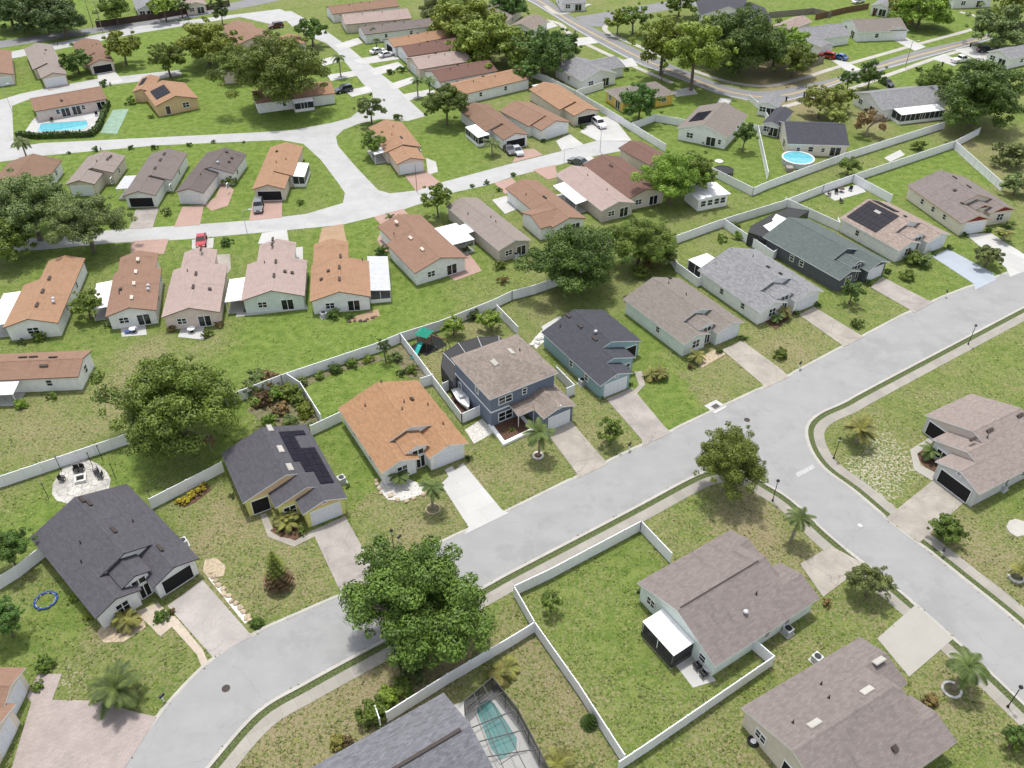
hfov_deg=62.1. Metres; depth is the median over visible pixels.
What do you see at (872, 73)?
tree
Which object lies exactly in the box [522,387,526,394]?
window
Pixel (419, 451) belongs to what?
window
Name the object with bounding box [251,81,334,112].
house
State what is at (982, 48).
parked car
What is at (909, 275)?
shrub
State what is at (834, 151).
sliding door
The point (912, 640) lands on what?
driveway
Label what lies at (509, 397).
window
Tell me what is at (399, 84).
driveway
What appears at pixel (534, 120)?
house
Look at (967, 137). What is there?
fence
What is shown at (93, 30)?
road
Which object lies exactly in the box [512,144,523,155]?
parked car
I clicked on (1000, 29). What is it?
tree
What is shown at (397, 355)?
shrub
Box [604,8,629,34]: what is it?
tree
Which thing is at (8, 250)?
tree
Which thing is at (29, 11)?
tree
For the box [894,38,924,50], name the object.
driveway
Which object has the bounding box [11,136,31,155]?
palm tree
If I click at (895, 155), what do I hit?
patio
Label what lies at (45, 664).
shrub
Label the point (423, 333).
playset
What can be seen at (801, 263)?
window
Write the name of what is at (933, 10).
tree
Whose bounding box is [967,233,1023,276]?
driveway
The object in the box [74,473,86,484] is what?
fire pit
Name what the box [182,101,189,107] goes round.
window
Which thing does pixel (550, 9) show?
sidewalk
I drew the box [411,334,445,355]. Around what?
play mat
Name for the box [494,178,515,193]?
driveway
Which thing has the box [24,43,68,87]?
house
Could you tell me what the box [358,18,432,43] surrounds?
house
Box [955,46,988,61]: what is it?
driveway
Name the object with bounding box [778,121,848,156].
house
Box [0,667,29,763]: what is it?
house
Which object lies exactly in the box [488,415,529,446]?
planter box
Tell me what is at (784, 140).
sliding door
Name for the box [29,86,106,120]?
house
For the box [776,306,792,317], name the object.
palm tree
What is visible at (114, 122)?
sports court
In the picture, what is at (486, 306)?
fence
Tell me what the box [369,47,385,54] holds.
parked car
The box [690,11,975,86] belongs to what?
sidewalk
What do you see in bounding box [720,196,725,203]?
window
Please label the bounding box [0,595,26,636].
tree
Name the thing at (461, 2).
tree
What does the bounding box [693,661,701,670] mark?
garden chair
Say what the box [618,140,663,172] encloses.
house
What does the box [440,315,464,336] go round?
tree
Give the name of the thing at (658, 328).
window
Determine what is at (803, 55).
tree
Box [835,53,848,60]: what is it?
parked car
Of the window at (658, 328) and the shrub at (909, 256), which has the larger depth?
the shrub at (909, 256)
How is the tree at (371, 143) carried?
on the ground at (444, 146)
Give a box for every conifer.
[263,549,294,594]
[580,713,597,731]
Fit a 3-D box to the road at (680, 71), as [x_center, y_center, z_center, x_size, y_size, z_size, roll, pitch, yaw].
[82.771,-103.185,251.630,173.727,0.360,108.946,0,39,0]
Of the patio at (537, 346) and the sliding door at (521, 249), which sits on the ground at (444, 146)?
the patio at (537, 346)
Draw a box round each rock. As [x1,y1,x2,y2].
[215,582,221,587]
[237,604,243,610]
[244,613,250,620]
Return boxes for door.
[0,76,13,85]
[0,717,16,757]
[7,679,26,714]
[44,76,66,87]
[60,107,71,116]
[70,185,94,195]
[71,105,81,114]
[96,101,104,110]
[136,313,151,325]
[139,582,152,599]
[165,105,171,114]
[179,193,202,203]
[197,6,204,13]
[197,315,212,326]
[280,299,294,310]
[310,501,342,525]
[347,300,360,310]
[400,51,405,62]
[400,161,422,174]
[410,63,415,74]
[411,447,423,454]
[416,454,425,468]
[434,445,460,468]
[446,263,456,275]
[516,244,525,255]
[546,125,563,138]
[548,409,569,428]
[571,222,579,229]
[575,4,581,10]
[602,77,608,85]
[603,376,626,397]
[615,99,620,110]
[619,206,628,217]
[648,194,657,205]
[703,325,711,331]
[704,331,710,343]
[705,136,715,146]
[717,324,737,343]
[766,107,774,114]
[767,127,778,136]
[781,294,788,299]
[782,137,785,148]
[795,293,817,310]
[828,147,841,155]
[866,264,883,281]
[878,9,886,16]
[925,236,944,253]
[961,220,985,234]
[975,0,983,7]
[998,58,1005,65]
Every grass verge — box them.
[211,473,1023,767]
[808,309,1023,624]
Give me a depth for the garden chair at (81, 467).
109.67 m
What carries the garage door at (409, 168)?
in the house at (399, 150)
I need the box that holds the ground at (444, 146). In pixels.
[0,0,1023,767]
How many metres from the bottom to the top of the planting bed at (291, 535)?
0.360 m
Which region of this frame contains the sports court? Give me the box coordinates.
[100,109,128,133]
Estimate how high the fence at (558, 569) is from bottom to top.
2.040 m
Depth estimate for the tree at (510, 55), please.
221.67 m
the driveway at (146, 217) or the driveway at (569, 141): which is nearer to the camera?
the driveway at (146, 217)
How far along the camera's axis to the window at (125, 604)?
91.79 m
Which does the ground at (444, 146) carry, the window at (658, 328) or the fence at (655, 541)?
the fence at (655, 541)
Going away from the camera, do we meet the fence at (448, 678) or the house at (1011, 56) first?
the fence at (448, 678)
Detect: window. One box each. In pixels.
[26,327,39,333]
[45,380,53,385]
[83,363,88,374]
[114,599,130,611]
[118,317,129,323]
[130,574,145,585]
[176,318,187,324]
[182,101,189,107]
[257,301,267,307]
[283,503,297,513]
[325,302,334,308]
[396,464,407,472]
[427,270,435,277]
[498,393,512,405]
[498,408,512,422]
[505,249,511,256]
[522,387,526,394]
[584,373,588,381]
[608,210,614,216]
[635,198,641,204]
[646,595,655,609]
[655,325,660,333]
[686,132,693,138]
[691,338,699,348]
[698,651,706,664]
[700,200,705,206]
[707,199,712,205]
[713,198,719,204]
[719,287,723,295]
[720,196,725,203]
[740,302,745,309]
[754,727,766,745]
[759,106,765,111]
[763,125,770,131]
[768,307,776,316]
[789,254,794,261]
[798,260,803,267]
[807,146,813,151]
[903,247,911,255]
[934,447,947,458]
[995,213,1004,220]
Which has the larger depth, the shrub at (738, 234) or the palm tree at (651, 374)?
the shrub at (738, 234)
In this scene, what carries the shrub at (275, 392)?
on the planting bed at (260, 412)
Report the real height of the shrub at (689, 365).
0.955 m
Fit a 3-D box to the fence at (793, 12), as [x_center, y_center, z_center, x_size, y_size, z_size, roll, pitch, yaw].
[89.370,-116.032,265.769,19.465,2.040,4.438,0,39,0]
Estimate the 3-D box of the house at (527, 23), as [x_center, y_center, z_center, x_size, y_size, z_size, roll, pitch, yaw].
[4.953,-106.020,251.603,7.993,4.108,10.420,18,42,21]
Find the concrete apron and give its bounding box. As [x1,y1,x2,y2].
[704,400,726,413]
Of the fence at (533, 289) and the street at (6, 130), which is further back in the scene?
the street at (6, 130)
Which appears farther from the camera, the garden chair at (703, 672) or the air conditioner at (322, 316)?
the air conditioner at (322, 316)
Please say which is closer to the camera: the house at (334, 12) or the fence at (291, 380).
the fence at (291, 380)
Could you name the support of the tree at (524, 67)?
on the ground at (444, 146)
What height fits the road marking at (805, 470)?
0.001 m
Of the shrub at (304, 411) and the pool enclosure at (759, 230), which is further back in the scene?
the pool enclosure at (759, 230)
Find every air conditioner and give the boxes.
[180,536,190,546]
[319,310,328,319]
[336,474,347,485]
[513,253,519,259]
[576,377,585,387]
[779,623,794,639]
[808,651,823,663]
[1000,484,1009,493]
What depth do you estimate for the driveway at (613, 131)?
195.17 m
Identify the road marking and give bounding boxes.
[536,4,988,101]
[539,1,987,96]
[542,2,984,96]
[796,464,814,476]
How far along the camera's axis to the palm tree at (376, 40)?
237.85 m
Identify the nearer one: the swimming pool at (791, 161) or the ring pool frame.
the ring pool frame
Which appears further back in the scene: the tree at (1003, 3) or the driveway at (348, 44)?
the tree at (1003, 3)
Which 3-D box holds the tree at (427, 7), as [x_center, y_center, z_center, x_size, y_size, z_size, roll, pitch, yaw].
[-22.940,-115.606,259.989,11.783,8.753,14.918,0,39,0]
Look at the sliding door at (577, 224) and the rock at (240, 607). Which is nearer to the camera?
the rock at (240, 607)
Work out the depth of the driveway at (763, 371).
127.47 m
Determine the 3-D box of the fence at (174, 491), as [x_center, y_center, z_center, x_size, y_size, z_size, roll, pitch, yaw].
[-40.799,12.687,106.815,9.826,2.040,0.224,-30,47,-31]
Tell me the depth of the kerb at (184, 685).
106.65 m
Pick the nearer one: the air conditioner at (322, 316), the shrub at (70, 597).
the shrub at (70, 597)
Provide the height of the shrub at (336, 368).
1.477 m
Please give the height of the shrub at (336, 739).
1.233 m
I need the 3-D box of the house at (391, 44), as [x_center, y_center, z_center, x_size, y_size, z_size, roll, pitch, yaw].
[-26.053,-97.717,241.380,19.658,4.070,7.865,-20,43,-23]
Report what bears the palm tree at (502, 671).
on the ground at (444, 146)
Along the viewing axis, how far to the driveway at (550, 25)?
258.50 m
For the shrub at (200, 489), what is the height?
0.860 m
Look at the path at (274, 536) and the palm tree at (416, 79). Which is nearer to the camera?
the path at (274, 536)
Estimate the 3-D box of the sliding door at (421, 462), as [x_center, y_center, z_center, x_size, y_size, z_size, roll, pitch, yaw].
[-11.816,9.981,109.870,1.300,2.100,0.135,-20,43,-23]
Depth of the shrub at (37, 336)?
131.76 m
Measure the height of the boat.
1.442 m
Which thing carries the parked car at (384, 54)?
on the driveway at (370, 60)
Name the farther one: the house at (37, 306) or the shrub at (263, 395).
the house at (37, 306)
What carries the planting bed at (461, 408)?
on the ground at (444, 146)
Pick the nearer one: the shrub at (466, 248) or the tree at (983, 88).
the shrub at (466, 248)
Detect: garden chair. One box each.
[57,473,65,481]
[72,464,78,472]
[78,463,84,471]
[92,466,99,475]
[97,470,103,478]
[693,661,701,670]
[699,669,707,678]
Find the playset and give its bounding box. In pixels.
[410,327,450,358]
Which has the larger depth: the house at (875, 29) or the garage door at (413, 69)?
the house at (875, 29)
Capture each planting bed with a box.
[97,612,145,642]
[177,483,210,507]
[203,558,225,577]
[247,388,317,425]
[270,525,306,539]
[290,355,384,389]
[377,479,423,500]
[387,345,425,378]
[450,395,472,412]
[765,313,792,329]
[917,442,937,471]
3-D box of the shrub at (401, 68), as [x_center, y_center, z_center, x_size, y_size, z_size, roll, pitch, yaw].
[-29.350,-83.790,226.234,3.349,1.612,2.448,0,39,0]
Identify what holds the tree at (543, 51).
on the ground at (444, 146)
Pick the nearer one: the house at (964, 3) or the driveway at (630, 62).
the driveway at (630, 62)
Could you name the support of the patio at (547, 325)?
on the ground at (444, 146)
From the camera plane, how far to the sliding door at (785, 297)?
136.49 m
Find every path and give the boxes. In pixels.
[27,674,61,701]
[136,603,166,625]
[145,610,208,665]
[204,184,233,210]
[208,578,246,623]
[217,254,230,272]
[236,304,307,316]
[260,513,315,546]
[296,247,302,258]
[426,158,437,173]
[445,466,460,483]
[629,371,644,395]
[694,350,724,367]
[910,437,934,480]
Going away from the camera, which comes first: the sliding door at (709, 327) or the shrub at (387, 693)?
the shrub at (387, 693)
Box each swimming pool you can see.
[36,120,89,131]
[474,696,519,763]
[781,151,814,171]
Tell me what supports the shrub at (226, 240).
on the ground at (444, 146)
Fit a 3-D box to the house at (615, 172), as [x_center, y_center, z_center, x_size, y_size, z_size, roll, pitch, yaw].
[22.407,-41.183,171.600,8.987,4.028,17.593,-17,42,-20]
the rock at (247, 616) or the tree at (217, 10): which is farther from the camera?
the tree at (217, 10)
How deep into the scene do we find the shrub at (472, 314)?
136.08 m
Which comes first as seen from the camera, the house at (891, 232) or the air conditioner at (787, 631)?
the air conditioner at (787, 631)
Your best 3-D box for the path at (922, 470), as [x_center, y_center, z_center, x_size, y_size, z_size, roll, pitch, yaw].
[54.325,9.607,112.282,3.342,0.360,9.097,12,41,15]
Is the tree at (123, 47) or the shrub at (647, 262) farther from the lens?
the tree at (123, 47)
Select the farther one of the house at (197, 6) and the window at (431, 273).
the house at (197, 6)
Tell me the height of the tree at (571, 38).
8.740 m
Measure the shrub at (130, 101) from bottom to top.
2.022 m
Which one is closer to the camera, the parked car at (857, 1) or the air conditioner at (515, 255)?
the air conditioner at (515, 255)
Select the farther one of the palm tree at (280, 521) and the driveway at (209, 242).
the driveway at (209, 242)
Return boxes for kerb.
[126,271,1007,765]
[205,470,1023,767]
[805,306,1023,628]
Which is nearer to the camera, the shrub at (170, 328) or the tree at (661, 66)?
the shrub at (170, 328)
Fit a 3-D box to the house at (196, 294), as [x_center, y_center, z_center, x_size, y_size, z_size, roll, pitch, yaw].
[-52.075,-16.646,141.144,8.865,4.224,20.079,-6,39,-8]
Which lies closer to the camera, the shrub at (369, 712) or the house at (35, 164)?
the shrub at (369, 712)
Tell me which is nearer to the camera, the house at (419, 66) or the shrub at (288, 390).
the shrub at (288, 390)
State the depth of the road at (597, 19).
266.69 m
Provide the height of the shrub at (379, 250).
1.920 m
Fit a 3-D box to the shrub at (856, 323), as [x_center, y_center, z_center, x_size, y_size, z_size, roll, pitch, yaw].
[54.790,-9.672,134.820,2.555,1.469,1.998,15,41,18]
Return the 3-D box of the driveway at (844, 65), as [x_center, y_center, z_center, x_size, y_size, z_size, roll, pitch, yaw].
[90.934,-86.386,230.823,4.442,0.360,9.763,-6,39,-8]
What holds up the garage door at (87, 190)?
in the house at (92, 175)
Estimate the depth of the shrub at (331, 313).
136.49 m
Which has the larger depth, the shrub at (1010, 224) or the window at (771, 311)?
the shrub at (1010, 224)
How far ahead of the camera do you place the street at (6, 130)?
213.31 m
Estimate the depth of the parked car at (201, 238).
154.64 m
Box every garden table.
[129,326,136,332]
[187,326,194,332]
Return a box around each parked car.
[195,232,207,247]
[253,196,263,212]
[267,20,283,28]
[334,83,353,93]
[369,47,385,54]
[378,50,394,57]
[502,143,514,154]
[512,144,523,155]
[567,156,587,165]
[591,115,606,128]
[818,51,835,59]
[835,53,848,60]
[851,0,864,3]
[878,79,894,86]
[950,54,970,63]
[976,45,994,52]
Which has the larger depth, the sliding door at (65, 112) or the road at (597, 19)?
the road at (597, 19)
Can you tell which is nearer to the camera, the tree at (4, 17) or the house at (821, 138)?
the house at (821, 138)
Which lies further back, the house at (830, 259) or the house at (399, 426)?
the house at (830, 259)
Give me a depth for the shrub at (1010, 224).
159.36 m
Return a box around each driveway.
[12,700,156,767]
[48,84,69,90]
[97,71,123,85]
[129,208,158,228]
[131,239,168,253]
[168,580,251,656]
[174,205,203,226]
[192,238,213,248]
[249,200,281,220]
[258,230,288,243]
[313,516,369,592]
[318,224,345,242]
[320,57,341,65]
[328,71,356,80]
[335,38,362,50]
[346,86,372,96]
[353,55,399,64]
[368,62,403,75]
[374,209,407,250]
[388,77,412,89]
[401,89,434,100]
[405,171,438,190]
[442,463,507,534]
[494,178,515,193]
[512,149,542,162]
[534,165,556,179]
[547,22,557,28]
[549,421,607,478]
[556,134,583,150]
[573,156,592,166]
[575,37,597,45]
[580,116,630,140]
[606,388,670,446]
[620,58,637,67]
[672,88,697,96]
[717,98,731,103]
[722,340,788,388]
[799,307,863,346]
[800,546,861,596]
[832,60,860,71]
[870,277,932,312]
[877,605,952,676]
[887,479,963,541]
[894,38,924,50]
[932,54,960,65]
[932,249,995,289]
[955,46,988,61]
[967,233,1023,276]
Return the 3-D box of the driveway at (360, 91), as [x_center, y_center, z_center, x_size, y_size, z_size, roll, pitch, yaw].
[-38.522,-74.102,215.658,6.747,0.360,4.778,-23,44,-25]
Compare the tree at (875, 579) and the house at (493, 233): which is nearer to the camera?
the tree at (875, 579)
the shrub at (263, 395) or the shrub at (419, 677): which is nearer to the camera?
the shrub at (419, 677)
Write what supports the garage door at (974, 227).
in the house at (958, 205)
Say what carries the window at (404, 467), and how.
in the house at (399, 426)
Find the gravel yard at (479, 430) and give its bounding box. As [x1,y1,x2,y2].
[465,419,492,443]
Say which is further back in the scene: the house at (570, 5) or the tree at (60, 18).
the house at (570, 5)
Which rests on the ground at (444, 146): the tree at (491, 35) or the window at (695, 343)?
the tree at (491, 35)
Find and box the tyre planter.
[747,735,758,746]
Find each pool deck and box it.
[25,111,99,132]
[455,692,540,767]
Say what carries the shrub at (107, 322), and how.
on the ground at (444, 146)
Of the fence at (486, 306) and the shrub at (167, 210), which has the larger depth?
the shrub at (167, 210)
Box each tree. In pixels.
[0,0,21,29]
[0,0,75,33]
[0,168,73,240]
[0,215,37,261]
[0,527,37,565]
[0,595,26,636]
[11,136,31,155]
[33,2,87,38]
[39,192,137,252]
[58,43,92,73]
[68,288,101,318]
[86,659,145,720]
[88,352,260,464]
[91,0,129,24]
[101,29,141,64]
[110,607,142,634]
[140,42,189,77]
[145,0,176,21]
[169,0,190,17]
[172,17,242,65]
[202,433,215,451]
[204,29,331,104]
[207,0,228,24]
[215,42,247,75]
[271,509,298,533]
[293,17,328,46]
[331,54,345,76]
[338,533,498,672]
[353,92,387,123]
[360,129,386,156]
[371,37,380,46]
[377,338,390,362]
[385,213,394,218]
[387,470,409,484]
[410,76,422,96]
[418,0,438,18]
[418,480,445,509]
[420,182,452,217]
[421,83,469,125]
[422,76,435,97]
[426,0,505,34]
[437,0,466,13]
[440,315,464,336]
[445,11,524,67]
[475,309,502,329]
[482,137,500,154]
[486,654,520,689]
[488,0,529,14]
[504,30,533,65]
[510,25,575,74]
[511,60,541,85]
[512,223,631,298]
[522,417,556,455]
[538,590,563,613]
[544,746,574,767]
[546,27,582,61]
[596,416,623,444]
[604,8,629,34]
[605,216,679,265]
[617,2,648,34]
[619,81,665,120]
[627,12,688,75]
[630,149,709,203]
[641,250,677,265]
[641,364,668,381]
[659,60,666,82]
[660,0,697,17]
[663,15,738,90]
[672,150,717,188]
[687,348,705,363]
[690,2,785,75]
[693,421,768,501]
[698,10,744,36]
[733,122,759,151]
[747,29,804,71]
[770,313,783,322]
[773,42,818,77]
[776,24,811,51]
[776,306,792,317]
[783,506,816,543]
[796,84,847,117]
[818,104,850,123]
[831,83,859,106]
[836,156,863,174]
[838,68,862,88]
[838,279,866,304]
[842,413,878,446]
[844,562,897,600]
[854,108,887,135]
[857,58,888,89]
[886,0,955,28]
[887,0,909,19]
[912,249,932,267]
[914,64,958,87]
[919,441,943,460]
[926,512,970,546]
[934,58,1023,127]
[945,646,989,690]
[964,2,1023,49]
[973,244,1005,265]
[990,141,1023,166]
[991,0,1023,15]
[995,227,1016,240]
[999,170,1023,195]
[1002,724,1023,747]
[1007,561,1023,577]
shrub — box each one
[12,397,30,409]
[16,338,25,344]
[29,331,46,341]
[30,679,43,691]
[32,653,56,675]
[45,390,56,398]
[66,594,77,604]
[81,611,91,619]
[99,79,110,86]
[103,318,110,326]
[124,95,134,104]
[152,608,169,624]
[159,207,171,214]
[166,325,176,330]
[174,497,185,505]
[181,496,189,505]
[185,489,194,498]
[193,486,205,495]
[200,328,213,337]
[214,321,223,327]
[220,237,234,245]
[221,176,236,184]
[239,375,263,398]
[243,368,267,385]
[248,616,265,628]
[250,389,273,409]
[261,370,279,387]
[261,413,278,426]
[268,384,285,401]
[270,400,289,414]
[278,382,302,403]
[282,412,298,425]
[287,394,307,406]
[294,526,306,535]
[296,376,308,385]
[296,400,313,421]
[307,420,315,431]
[313,369,323,378]
[326,307,339,320]
[328,361,344,373]
[328,733,344,751]
[342,734,354,746]
[344,313,355,319]
[344,357,357,368]
[355,693,387,730]
[361,353,374,362]
[374,245,388,255]
[374,683,399,709]
[387,351,402,360]
[393,114,402,120]
[393,674,413,698]
[395,368,406,376]
[396,66,407,72]
[396,656,426,685]
[406,363,418,375]
[461,246,469,251]
[466,308,480,320]
[492,260,507,268]
[496,276,509,284]
[631,263,650,277]
[641,260,660,267]
[687,363,695,368]
[716,348,722,353]
[717,233,727,242]
[731,230,742,238]
[739,335,748,340]
[772,346,787,360]
[822,598,830,608]
[850,318,864,327]
[898,269,916,280]
[903,250,928,267]
[910,141,928,151]
[921,691,939,707]
[1001,220,1017,228]
[1005,735,1023,752]
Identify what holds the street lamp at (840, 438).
on the sidewalk at (823, 424)
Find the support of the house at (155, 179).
on the ground at (444, 146)
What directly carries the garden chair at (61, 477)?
on the patio at (67, 490)
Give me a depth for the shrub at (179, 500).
105.30 m
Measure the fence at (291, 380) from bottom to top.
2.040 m
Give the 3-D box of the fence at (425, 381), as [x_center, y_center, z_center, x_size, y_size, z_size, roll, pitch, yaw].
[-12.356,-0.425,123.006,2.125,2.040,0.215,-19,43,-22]
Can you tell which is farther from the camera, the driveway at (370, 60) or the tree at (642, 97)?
the driveway at (370, 60)
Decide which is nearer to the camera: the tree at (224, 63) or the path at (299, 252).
the path at (299, 252)
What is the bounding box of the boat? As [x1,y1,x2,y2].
[451,387,468,409]
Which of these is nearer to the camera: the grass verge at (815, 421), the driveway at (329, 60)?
the grass verge at (815, 421)
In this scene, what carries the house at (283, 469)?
on the ground at (444, 146)
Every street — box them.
[0,11,628,250]
[0,70,181,151]
[11,9,298,58]
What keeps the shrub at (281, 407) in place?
on the planting bed at (260, 412)
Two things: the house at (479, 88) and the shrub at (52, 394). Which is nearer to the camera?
the shrub at (52, 394)
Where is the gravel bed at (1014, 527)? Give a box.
[1006,519,1023,536]
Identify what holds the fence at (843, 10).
on the ground at (444, 146)
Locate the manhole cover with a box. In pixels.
[222,685,229,691]
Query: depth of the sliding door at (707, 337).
131.16 m
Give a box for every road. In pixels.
[0,0,278,47]
[125,272,1023,767]
[527,0,1018,101]
[576,0,693,26]
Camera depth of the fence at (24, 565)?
96.56 m
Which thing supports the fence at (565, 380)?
on the ground at (444, 146)
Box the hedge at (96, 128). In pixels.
[14,99,110,138]
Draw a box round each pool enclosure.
[441,336,501,394]
[464,677,548,767]
[746,208,808,246]
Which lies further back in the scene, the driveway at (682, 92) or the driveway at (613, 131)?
the driveway at (682, 92)
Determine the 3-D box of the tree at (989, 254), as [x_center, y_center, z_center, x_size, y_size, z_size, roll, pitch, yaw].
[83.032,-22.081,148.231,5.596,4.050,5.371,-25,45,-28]
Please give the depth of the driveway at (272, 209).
165.29 m
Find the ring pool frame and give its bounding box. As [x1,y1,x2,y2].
[33,590,57,609]
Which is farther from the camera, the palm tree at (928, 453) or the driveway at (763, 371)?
the driveway at (763, 371)
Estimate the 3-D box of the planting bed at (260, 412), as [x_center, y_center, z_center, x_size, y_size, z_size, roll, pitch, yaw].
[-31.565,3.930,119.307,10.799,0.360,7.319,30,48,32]
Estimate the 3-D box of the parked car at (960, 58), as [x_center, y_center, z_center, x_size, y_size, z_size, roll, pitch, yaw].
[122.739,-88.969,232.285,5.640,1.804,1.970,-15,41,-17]
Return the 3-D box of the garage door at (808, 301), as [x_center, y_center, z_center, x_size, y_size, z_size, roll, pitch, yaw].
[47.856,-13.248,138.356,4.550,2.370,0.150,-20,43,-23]
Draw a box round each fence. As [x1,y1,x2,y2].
[0,433,128,487]
[0,548,44,588]
[95,0,229,26]
[148,461,224,508]
[207,374,282,414]
[281,332,400,383]
[285,373,321,420]
[309,412,341,434]
[374,705,380,727]
[385,622,534,722]
[400,333,461,423]
[401,291,511,339]
[420,374,432,386]
[442,381,455,391]
[462,405,479,422]
[496,304,518,333]
[512,271,581,299]
[513,520,641,595]
[514,586,625,759]
[531,73,665,151]
[556,366,574,396]
[576,81,603,94]
[618,640,774,767]
[632,114,684,126]
[640,521,672,562]
[670,259,702,286]
[673,184,824,242]
[712,167,753,195]
[724,219,777,258]
[748,95,768,117]
[753,122,944,194]
[753,125,763,132]
[757,125,768,179]
[769,8,831,17]
[785,197,840,230]
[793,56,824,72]
[815,3,869,19]
[823,140,955,191]
[852,175,892,202]
[872,9,913,25]
[953,141,1003,190]
[956,127,980,143]
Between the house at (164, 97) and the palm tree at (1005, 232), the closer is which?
the palm tree at (1005, 232)
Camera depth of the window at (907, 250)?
150.60 m
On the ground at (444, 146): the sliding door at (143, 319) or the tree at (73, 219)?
the tree at (73, 219)
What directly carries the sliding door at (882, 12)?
in the house at (882, 8)
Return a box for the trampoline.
[714,165,733,173]
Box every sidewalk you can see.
[219,474,1023,767]
[543,4,591,14]
[546,19,672,82]
[602,25,666,59]
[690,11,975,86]
[782,51,959,106]
[814,313,1023,618]
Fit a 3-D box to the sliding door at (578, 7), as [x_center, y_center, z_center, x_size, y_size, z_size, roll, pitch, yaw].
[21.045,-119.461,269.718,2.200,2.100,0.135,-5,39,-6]
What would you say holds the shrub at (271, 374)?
on the ground at (444, 146)
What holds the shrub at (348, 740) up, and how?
on the ground at (444, 146)
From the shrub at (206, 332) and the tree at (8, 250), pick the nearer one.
the shrub at (206, 332)
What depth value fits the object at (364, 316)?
137.55 m
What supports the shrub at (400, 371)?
on the planting bed at (406, 361)
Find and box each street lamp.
[771,479,779,501]
[833,437,841,458]
[1006,685,1023,707]
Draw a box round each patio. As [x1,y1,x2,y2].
[52,459,110,503]
[121,325,146,336]
[178,327,203,339]
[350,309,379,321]
[449,253,481,280]
[492,196,516,213]
[531,331,543,348]
[541,316,561,329]
[676,656,715,687]
[824,185,865,200]
[885,150,904,161]
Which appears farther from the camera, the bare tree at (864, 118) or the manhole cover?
the bare tree at (864, 118)
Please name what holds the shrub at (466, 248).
on the ground at (444, 146)
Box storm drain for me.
[710,403,720,408]
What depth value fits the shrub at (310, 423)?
115.62 m
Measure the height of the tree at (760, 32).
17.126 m
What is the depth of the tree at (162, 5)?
256.84 m
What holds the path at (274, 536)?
on the ground at (444, 146)
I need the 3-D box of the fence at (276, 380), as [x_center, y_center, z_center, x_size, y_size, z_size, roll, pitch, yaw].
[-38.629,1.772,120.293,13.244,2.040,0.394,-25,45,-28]
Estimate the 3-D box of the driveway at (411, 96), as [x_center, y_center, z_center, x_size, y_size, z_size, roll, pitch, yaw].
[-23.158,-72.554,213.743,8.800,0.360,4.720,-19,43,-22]
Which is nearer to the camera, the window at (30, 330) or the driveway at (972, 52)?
the window at (30, 330)
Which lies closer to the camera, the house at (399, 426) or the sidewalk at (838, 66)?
the house at (399, 426)
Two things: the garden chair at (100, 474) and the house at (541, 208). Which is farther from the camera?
the house at (541, 208)
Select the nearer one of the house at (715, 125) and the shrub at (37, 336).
the shrub at (37, 336)
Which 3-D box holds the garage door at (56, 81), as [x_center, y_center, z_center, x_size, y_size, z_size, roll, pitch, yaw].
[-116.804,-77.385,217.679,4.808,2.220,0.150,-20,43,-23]
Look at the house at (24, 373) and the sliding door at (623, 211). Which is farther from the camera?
the sliding door at (623, 211)
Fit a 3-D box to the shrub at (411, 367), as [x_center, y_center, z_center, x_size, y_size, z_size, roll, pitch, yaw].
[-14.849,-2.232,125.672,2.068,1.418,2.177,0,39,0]
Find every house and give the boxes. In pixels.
[0,49,15,86]
[0,154,63,184]
[0,255,87,340]
[0,350,94,405]
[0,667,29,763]
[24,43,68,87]
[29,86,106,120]
[30,484,199,628]
[65,151,126,195]
[73,38,114,74]
[91,250,162,328]
[116,148,187,207]
[132,74,160,101]
[133,0,154,14]
[144,80,198,116]
[161,247,227,328]
[175,147,246,203]
[181,0,206,14]
[221,424,347,526]
[222,54,239,83]
[224,20,273,47]
[225,237,307,313]
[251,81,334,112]
[252,142,309,200]
[279,33,306,50]
[310,238,391,313]
[311,693,492,767]
[325,0,399,22]
[338,380,468,483]
[339,8,411,32]
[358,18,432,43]
[367,120,425,174]
[377,214,474,284]
[383,29,456,55]
[396,38,455,63]
[405,50,469,78]
[425,60,497,91]
[443,69,529,104]
[446,197,531,261]
[451,334,576,428]
[460,102,528,150]
[487,3,520,25]
[499,100,569,139]
[505,179,585,239]
[510,14,547,37]
[529,82,599,125]
[541,309,641,398]
[553,165,634,221]
[556,0,586,11]
[556,56,624,88]
[582,154,663,209]
[605,81,674,112]
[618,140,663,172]
[623,276,744,355]
[637,530,819,675]
[677,102,747,148]
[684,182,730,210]
[687,247,823,323]
[694,0,772,23]
[741,637,956,767]
[757,92,784,115]
[762,106,793,137]
[763,217,889,291]
[772,15,811,29]
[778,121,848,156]
[798,23,851,56]
[839,199,951,261]
[841,17,909,41]
[853,85,945,124]
[870,0,891,16]
[906,170,1015,235]
[922,394,1023,506]
[949,0,990,8]
[987,44,1023,68]
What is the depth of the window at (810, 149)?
184.43 m
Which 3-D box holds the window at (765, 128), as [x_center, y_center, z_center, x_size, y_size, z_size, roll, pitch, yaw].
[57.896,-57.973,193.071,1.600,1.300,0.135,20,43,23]
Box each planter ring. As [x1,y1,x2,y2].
[425,503,440,514]
[532,451,543,459]
[941,680,962,698]
[1007,569,1023,583]
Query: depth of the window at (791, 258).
148.66 m

